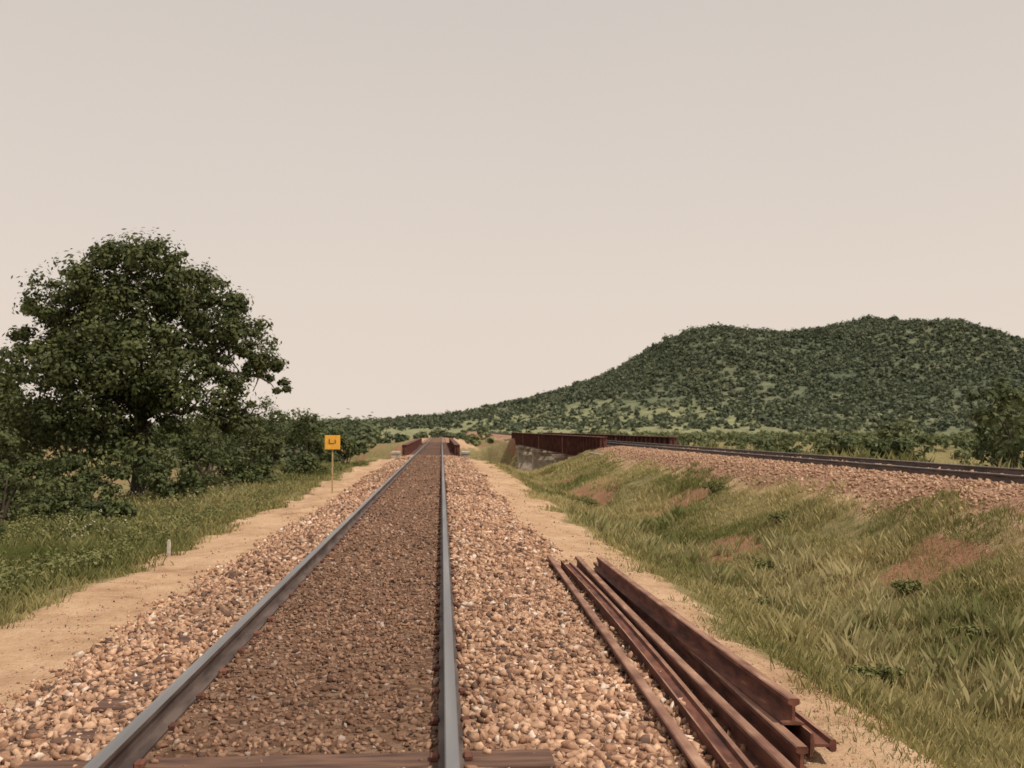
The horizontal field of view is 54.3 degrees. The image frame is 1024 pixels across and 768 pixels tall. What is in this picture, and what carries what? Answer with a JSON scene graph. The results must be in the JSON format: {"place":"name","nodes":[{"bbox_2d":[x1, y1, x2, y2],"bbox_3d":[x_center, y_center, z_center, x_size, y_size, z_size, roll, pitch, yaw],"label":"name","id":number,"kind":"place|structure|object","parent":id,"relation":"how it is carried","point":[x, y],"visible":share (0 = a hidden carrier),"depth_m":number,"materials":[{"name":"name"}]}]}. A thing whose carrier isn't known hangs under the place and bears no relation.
{"place":"outdoors","nodes":[
{"label":"outdoors","id":0,"kind":"place"},
{"bbox_2d":[0,459,375,628],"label":"grass","id":1,"kind":"structure","parent":0,"point":[27,598],"depth_m":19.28,"materials":[{"name":"green plant"}]},
{"bbox_2d":[0,431,1023,767],"bbox_3d":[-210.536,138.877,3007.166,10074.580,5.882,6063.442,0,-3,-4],"label":"ground","id":2,"kind":"structure","parent":0,"point":[30,637],"depth_m":11.34,"materials":[{"name":"beige soil"}]},
{"bbox_2d":[0,524,6,535],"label":"bush","id":3,"kind":"object","parent":2,"relation":"on","point":[2,529],"visible":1,"depth_m":18.27,"materials":[{"name":"green plant"}]},
{"bbox_2d":[0,460,32,507],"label":"bush","id":4,"kind":"object","parent":2,"relation":"on","point":[4,468],"visible":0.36,"depth_m":33.65,"materials":[{"name":"green plant"}]},
{"bbox_2d":[0,411,50,523],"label":"bush","id":5,"kind":"object","parent":2,"relation":"on","point":[7,442],"visible":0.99,"depth_m":22.86,"materials":[{"name":"green plant"}]},
{"bbox_2d":[8,481,72,520],"bbox_3d":[-14.059,3.760,30.004,2.294,1.710,1.756,-1,-3,13],"label":"bush","id":6,"kind":"object","parent":2,"relation":"on","point":[26,494],"visible":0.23,"depth_m":29.82,"materials":[{"name":"green plant"}]},
{"bbox_2d":[0,448,82,516],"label":"bush","id":7,"kind":"object","parent":2,"relation":"on","point":[23,470],"visible":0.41,"depth_m":33.47,"materials":[{"name":"green plant"}]},
{"bbox_2d":[0,355,84,497],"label":"broadleaf tree","id":8,"kind":"object","parent":2,"relation":"on","point":[45,447],"visible":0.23,"depth_m":42.27,"materials":[{"name":"green plant"}]},
{"bbox_2d":[11,475,98,521],"bbox_3d":[-12.223,3.368,26.978,2.170,1.734,2.443,-1,-3,27],"label":"bush","id":9,"kind":"object","parent":2,"relation":"on","point":[63,497],"visible":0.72,"depth_m":26.88,"materials":[{"name":"green plant"}]},
{"bbox_2d":[45,453,104,493],"bbox_3d":[-15.270,3.607,34.844,2.082,2.400,2.214,0,-3,-4],"label":"bush","id":10,"kind":"object","parent":2,"relation":"on","point":[74,467],"visible":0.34,"depth_m":34.51,"materials":[{"name":"green plant"}]},
{"bbox_2d":[47,459,125,501],"bbox_3d":[-14.126,3.493,32.591,2.860,2.032,2.133,0,-3,-4],"label":"bush","id":11,"kind":"object","parent":2,"relation":"on","point":[84,478],"visible":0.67,"depth_m":32.66,"materials":[{"name":"green plant"}]},
{"bbox_2d":[68,494,137,520],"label":"bush","id":12,"kind":"object","parent":2,"relation":"on","point":[107,505],"visible":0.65,"depth_m":23.96,"materials":[{"name":"green plant"}]},
{"bbox_2d":[0,227,292,494],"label":"broadleaf tree","id":13,"kind":"object","parent":2,"relation":"on","point":[109,373],"visible":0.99,"depth_m":37.66,"materials":[{"name":"green plant"}]},
{"bbox_2d":[102,446,190,496],"bbox_3d":[-12.327,3.189,33.155,3.016,2.293,2.290,0,-3,-4],"label":"bush","id":14,"kind":"object","parent":2,"relation":"on","point":[118,472],"visible":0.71,"depth_m":32.96,"materials":[{"name":"green plant"}]},
{"bbox_2d":[42,466,286,539],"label":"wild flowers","id":15,"kind":"object","parent":2,"relation":"on","point":[148,502],"visible":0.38,"depth_m":28.04,"materials":[{"name":"green plant"}]},
{"bbox_2d":[167,540,170,555],"bbox_3d":[-5.684,2.766,16.534,0.055,0.370,0.055,0,-3,-4],"label":"marker post","id":16,"kind":"object","parent":2,"relation":"on","point":[169,548],"visible":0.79,"depth_m":16.51,"materials":[{"name":"white concrete"}]},
{"bbox_2d":[136,462,220,498],"bbox_3d":[-10.728,3.388,32.251,2.722,1.725,1.709,0,-3,-4],"label":"bush","id":17,"kind":"object","parent":2,"relation":"on","point":[185,478],"visible":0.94,"depth_m":31.99,"materials":[{"name":"green plant"}]},
{"bbox_2d":[157,403,239,475],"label":"bush","id":18,"kind":"object","parent":2,"relation":"on","point":[175,452],"visible":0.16,"depth_m":62.20,"materials":[{"name":"green plant"}]},
{"bbox_2d":[159,433,239,483],"bbox_3d":[-11.556,3.155,36.775,2.736,2.677,2.454,1,-3,-26],"label":"bush","id":19,"kind":"object","parent":2,"relation":"on","point":[206,456],"visible":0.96,"depth_m":36.49,"materials":[{"name":"green plant"}]},
{"bbox_2d":[175,411,258,474],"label":"bush","id":20,"kind":"object","parent":2,"relation":"on","point":[219,437],"visible":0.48,"depth_m":53.87,"materials":[{"name":"green plant"}]},
{"bbox_2d":[217,445,277,484],"bbox_3d":[-9.905,3.330,37.291,2.256,2.085,2.015,0,-3,-4],"label":"bush","id":21,"kind":"object","parent":2,"relation":"on","point":[252,473],"visible":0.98,"depth_m":37.09,"materials":[{"name":"green plant"}]},
{"bbox_2d":[214,409,283,467],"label":"bush","id":22,"kind":"object","parent":2,"relation":"on","point":[263,430],"visible":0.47,"depth_m":48.77,"materials":[{"name":"green plant"}]},
{"bbox_2d":[228,429,297,474],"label":"bush","id":23,"kind":"object","parent":2,"relation":"on","point":[272,444],"visible":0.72,"depth_m":43.01,"materials":[{"name":"green plant"}]},
{"bbox_2d":[227,392,308,465],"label":"bush","id":24,"kind":"object","parent":2,"relation":"on","point":[271,413],"visible":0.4,"depth_m":65.13,"materials":[{"name":"green plant"}]},
{"bbox_2d":[65,412,489,466],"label":"distant treeline","id":25,"kind":"object","parent":2,"relation":"on","point":[364,435],"visible":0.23,"depth_m":153.46,"materials":[{"name":"green plant"}]},
{"bbox_2d":[17,437,555,767],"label":"railway track","id":26,"kind":"structure","parent":2,"relation":"on","point":[136,739],"depth_m":6.00,"materials":[{"name":"metal"}]},
{"bbox_2d":[285,451,326,474],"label":"bush","id":27,"kind":"object","parent":2,"relation":"on","point":[307,459],"visible":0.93,"depth_m":46.22,"materials":[{"name":"green plant"}]},
{"bbox_2d":[281,407,331,468],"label":"bush","id":28,"kind":"object","parent":2,"relation":"on","point":[318,442],"visible":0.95,"depth_m":53.27,"materials":[{"name":"green plant"}]},
{"bbox_2d":[276,414,340,459],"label":"bush","id":29,"kind":"object","parent":2,"relation":"on","point":[316,430],"visible":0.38,"depth_m":62.25,"materials":[{"name":"green plant"}]},
{"bbox_2d":[325,435,339,492],"bbox_3d":[-5.859,2.699,32.556,0.500,2.046,0.100,0,-3,-4],"label":"yellow trackside sign","id":30,"kind":"object","parent":2,"relation":"on","point":[332,442],"visible":0.91,"depth_m":32.55,"materials":[{"name":"metal"}]},
{"bbox_2d":[320,434,368,463],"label":"bush","id":31,"kind":"object","parent":2,"relation":"on","point":[350,449],"visible":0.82,"depth_m":61.26,"materials":[{"name":"green plant"}]},
{"bbox_2d":[390,438,469,458],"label":"railway bridge","id":32,"kind":"structure","parent":2,"relation":"on","point":[410,447],"depth_m":75.12,"materials":[{"name":"metal"}]},
{"bbox_2d":[0,454,869,767],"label":"ballast stones","id":33,"kind":"object","parent":2,"relation":"on","point":[190,606],"visible":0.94,"depth_m":7.91,"materials":[{"name":"gravel"}]},
{"bbox_2d":[2,550,930,767],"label":"path grit","id":34,"kind":"object","parent":2,"relation":"on","point":[678,724],"visible":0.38,"depth_m":9.94,"materials":[{"name":"stone"}]},
{"bbox_2d":[14,425,1006,474],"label":"scrub plain","id":35,"kind":"structure","parent":2,"relation":"on","point":[960,440],"depth_m":136.76,"materials":[{"name":"green plant"}]},
{"bbox_2d":[575,496,598,506],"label":"weed","id":36,"kind":"object","parent":2,"relation":"on","point":[591,501],"visible":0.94,"depth_m":30.01,"materials":[{"name":"green plant"}]},
{"bbox_2d":[504,432,677,470],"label":"railway bridge","id":37,"kind":"structure","parent":2,"relation":"on","point":[536,450],"depth_m":77.22,"materials":[{"name":"rusty steel"},{"name":"stone"}]},
{"bbox_2d":[656,528,677,540],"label":"weed","id":38,"kind":"object","parent":2,"relation":"on","point":[666,534],"visible":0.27,"depth_m":23.03,"materials":[{"name":"green plant"}]},
{"bbox_2d":[547,555,836,767],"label":"stacked old rails","id":39,"kind":"object","parent":2,"relation":"on","point":[762,717],"visible":0.9,"depth_m":6.95,"materials":[{"name":"metal"}]},
{"bbox_2d":[699,479,727,493],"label":"weed","id":40,"kind":"object","parent":2,"relation":"on","point":[713,485],"visible":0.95,"depth_m":27.31,"materials":[{"name":"green plant"}]},
{"bbox_2d":[484,448,1023,767],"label":"grass","id":41,"kind":"structure","parent":2,"relation":"on","point":[920,720],"depth_m":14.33,"materials":[{"name":"green plant"}]},
{"bbox_2d":[488,432,1023,486],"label":"railway track","id":42,"kind":"structure","parent":2,"relation":"on","point":[1009,475],"depth_m":25.09,"materials":[{"name":"metal"}]},
{"bbox_2d":[747,595,774,608],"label":"weed","id":43,"kind":"object","parent":2,"relation":"on","point":[760,600],"visible":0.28,"depth_m":14.16,"materials":[{"name":"green plant"}]},
{"bbox_2d":[748,555,776,567],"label":"weed","id":44,"kind":"object","parent":2,"relation":"on","point":[761,563],"visible":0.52,"depth_m":17.11,"materials":[{"name":"green plant"}]},
{"bbox_2d":[767,510,798,521],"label":"weed","id":45,"kind":"object","parent":2,"relation":"on","point":[778,516],"visible":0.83,"depth_m":20.21,"materials":[{"name":"green plant"}]},
{"bbox_2d":[760,443,812,453],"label":"bush","id":46,"kind":"object","parent":2,"relation":"on","point":[784,446],"visible":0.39,"depth_m":52.61,"materials":[{"name":"green plant"}]},
{"bbox_2d":[586,446,1023,514],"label":"ballast stones","id":47,"kind":"object","parent":2,"relation":"on","point":[920,478],"visible":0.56,"depth_m":22.69,"materials":[{"name":"gravel"}]},
{"bbox_2d":[809,432,865,456],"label":"bush","id":48,"kind":"object","parent":2,"relation":"on","point":[847,442],"visible":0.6,"depth_m":49.03,"materials":[{"name":"green plant"}]},
{"bbox_2d":[838,632,864,643],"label":"weed","id":49,"kind":"object","parent":2,"relation":"on","point":[849,639],"visible":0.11,"depth_m":11.57,"materials":[{"name":"green plant"}]},
{"bbox_2d":[692,441,1023,468],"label":"grass","id":50,"kind":"structure","parent":2,"relation":"on","point":[866,454],"depth_m":30.89,"materials":[{"name":"green plant"}]},
{"bbox_2d":[846,663,906,688],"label":"weed","id":51,"kind":"object","parent":2,"relation":"on","point":[882,673],"visible":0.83,"depth_m":9.59,"materials":[{"name":"green plant"}]},
{"bbox_2d":[853,435,932,458],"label":"bush","id":52,"kind":"object","parent":2,"relation":"on","point":[896,446],"visible":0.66,"depth_m":36.79,"materials":[{"name":"green plant"}]},
{"bbox_2d":[860,416,934,460],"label":"bush","id":53,"kind":"object","parent":2,"relation":"on","point":[901,430],"visible":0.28,"depth_m":40.80,"materials":[{"name":"green plant"}]},
{"bbox_2d":[890,577,924,593],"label":"weed","id":54,"kind":"object","parent":2,"relation":"on","point":[908,586],"visible":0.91,"depth_m":13.71,"materials":[{"name":"green plant"}]},
{"bbox_2d":[947,623,995,639],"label":"weed","id":55,"kind":"object","parent":2,"relation":"on","point":[971,629],"visible":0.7,"depth_m":11.28,"materials":[{"name":"green plant"}]},
{"bbox_2d":[954,424,1023,467],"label":"bush","id":56,"kind":"object","parent":2,"relation":"on","point":[980,441],"visible":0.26,"depth_m":36.35,"materials":[{"name":"green plant"}]},
{"bbox_2d":[966,373,1023,467],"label":"bush","id":57,"kind":"object","parent":2,"relation":"on","point":[1010,395],"visible":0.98,"depth_m":26.61,"materials":[{"name":"green plant"}]},
{"bbox_2d":[972,385,1023,467],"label":"bush","id":58,"kind":"object","parent":2,"relation":"on","point":[999,433],"visible":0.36,"depth_m":30.05,"materials":[{"name":"green plant"}]},
{"bbox_2d":[0,0,1023,424],"label":"sky","id":59,"kind":"structure","parent":0,"point":[430,206],"materials":[{"name":"beige"}]},
{"bbox_2d":[36,324,1023,439],"bbox_3d":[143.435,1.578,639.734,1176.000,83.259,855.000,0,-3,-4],"label":"hill","id":60,"kind":"structure","parent":0,"point":[633,403],"depth_m":442.75,"materials":[{"name":"green plant"}]},
{"bbox_2d":[263,316,1023,432],"bbox_3d":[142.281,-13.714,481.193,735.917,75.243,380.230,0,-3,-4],"label":"hill scrub","id":61,"kind":"object","parent":60,"relation":"on","point":[622,376],"visible":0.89,"depth_m":456.74,"materials":[{"name":"green plant"}]},
{"bbox_2d":[483,314,906,407],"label":"ridge trees","id":62,"kind":"object","parent":60,"relation":"on","point":[666,337],"visible":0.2,"depth_m":632.23,"materials":[{"name":"green plant"}]}
]}

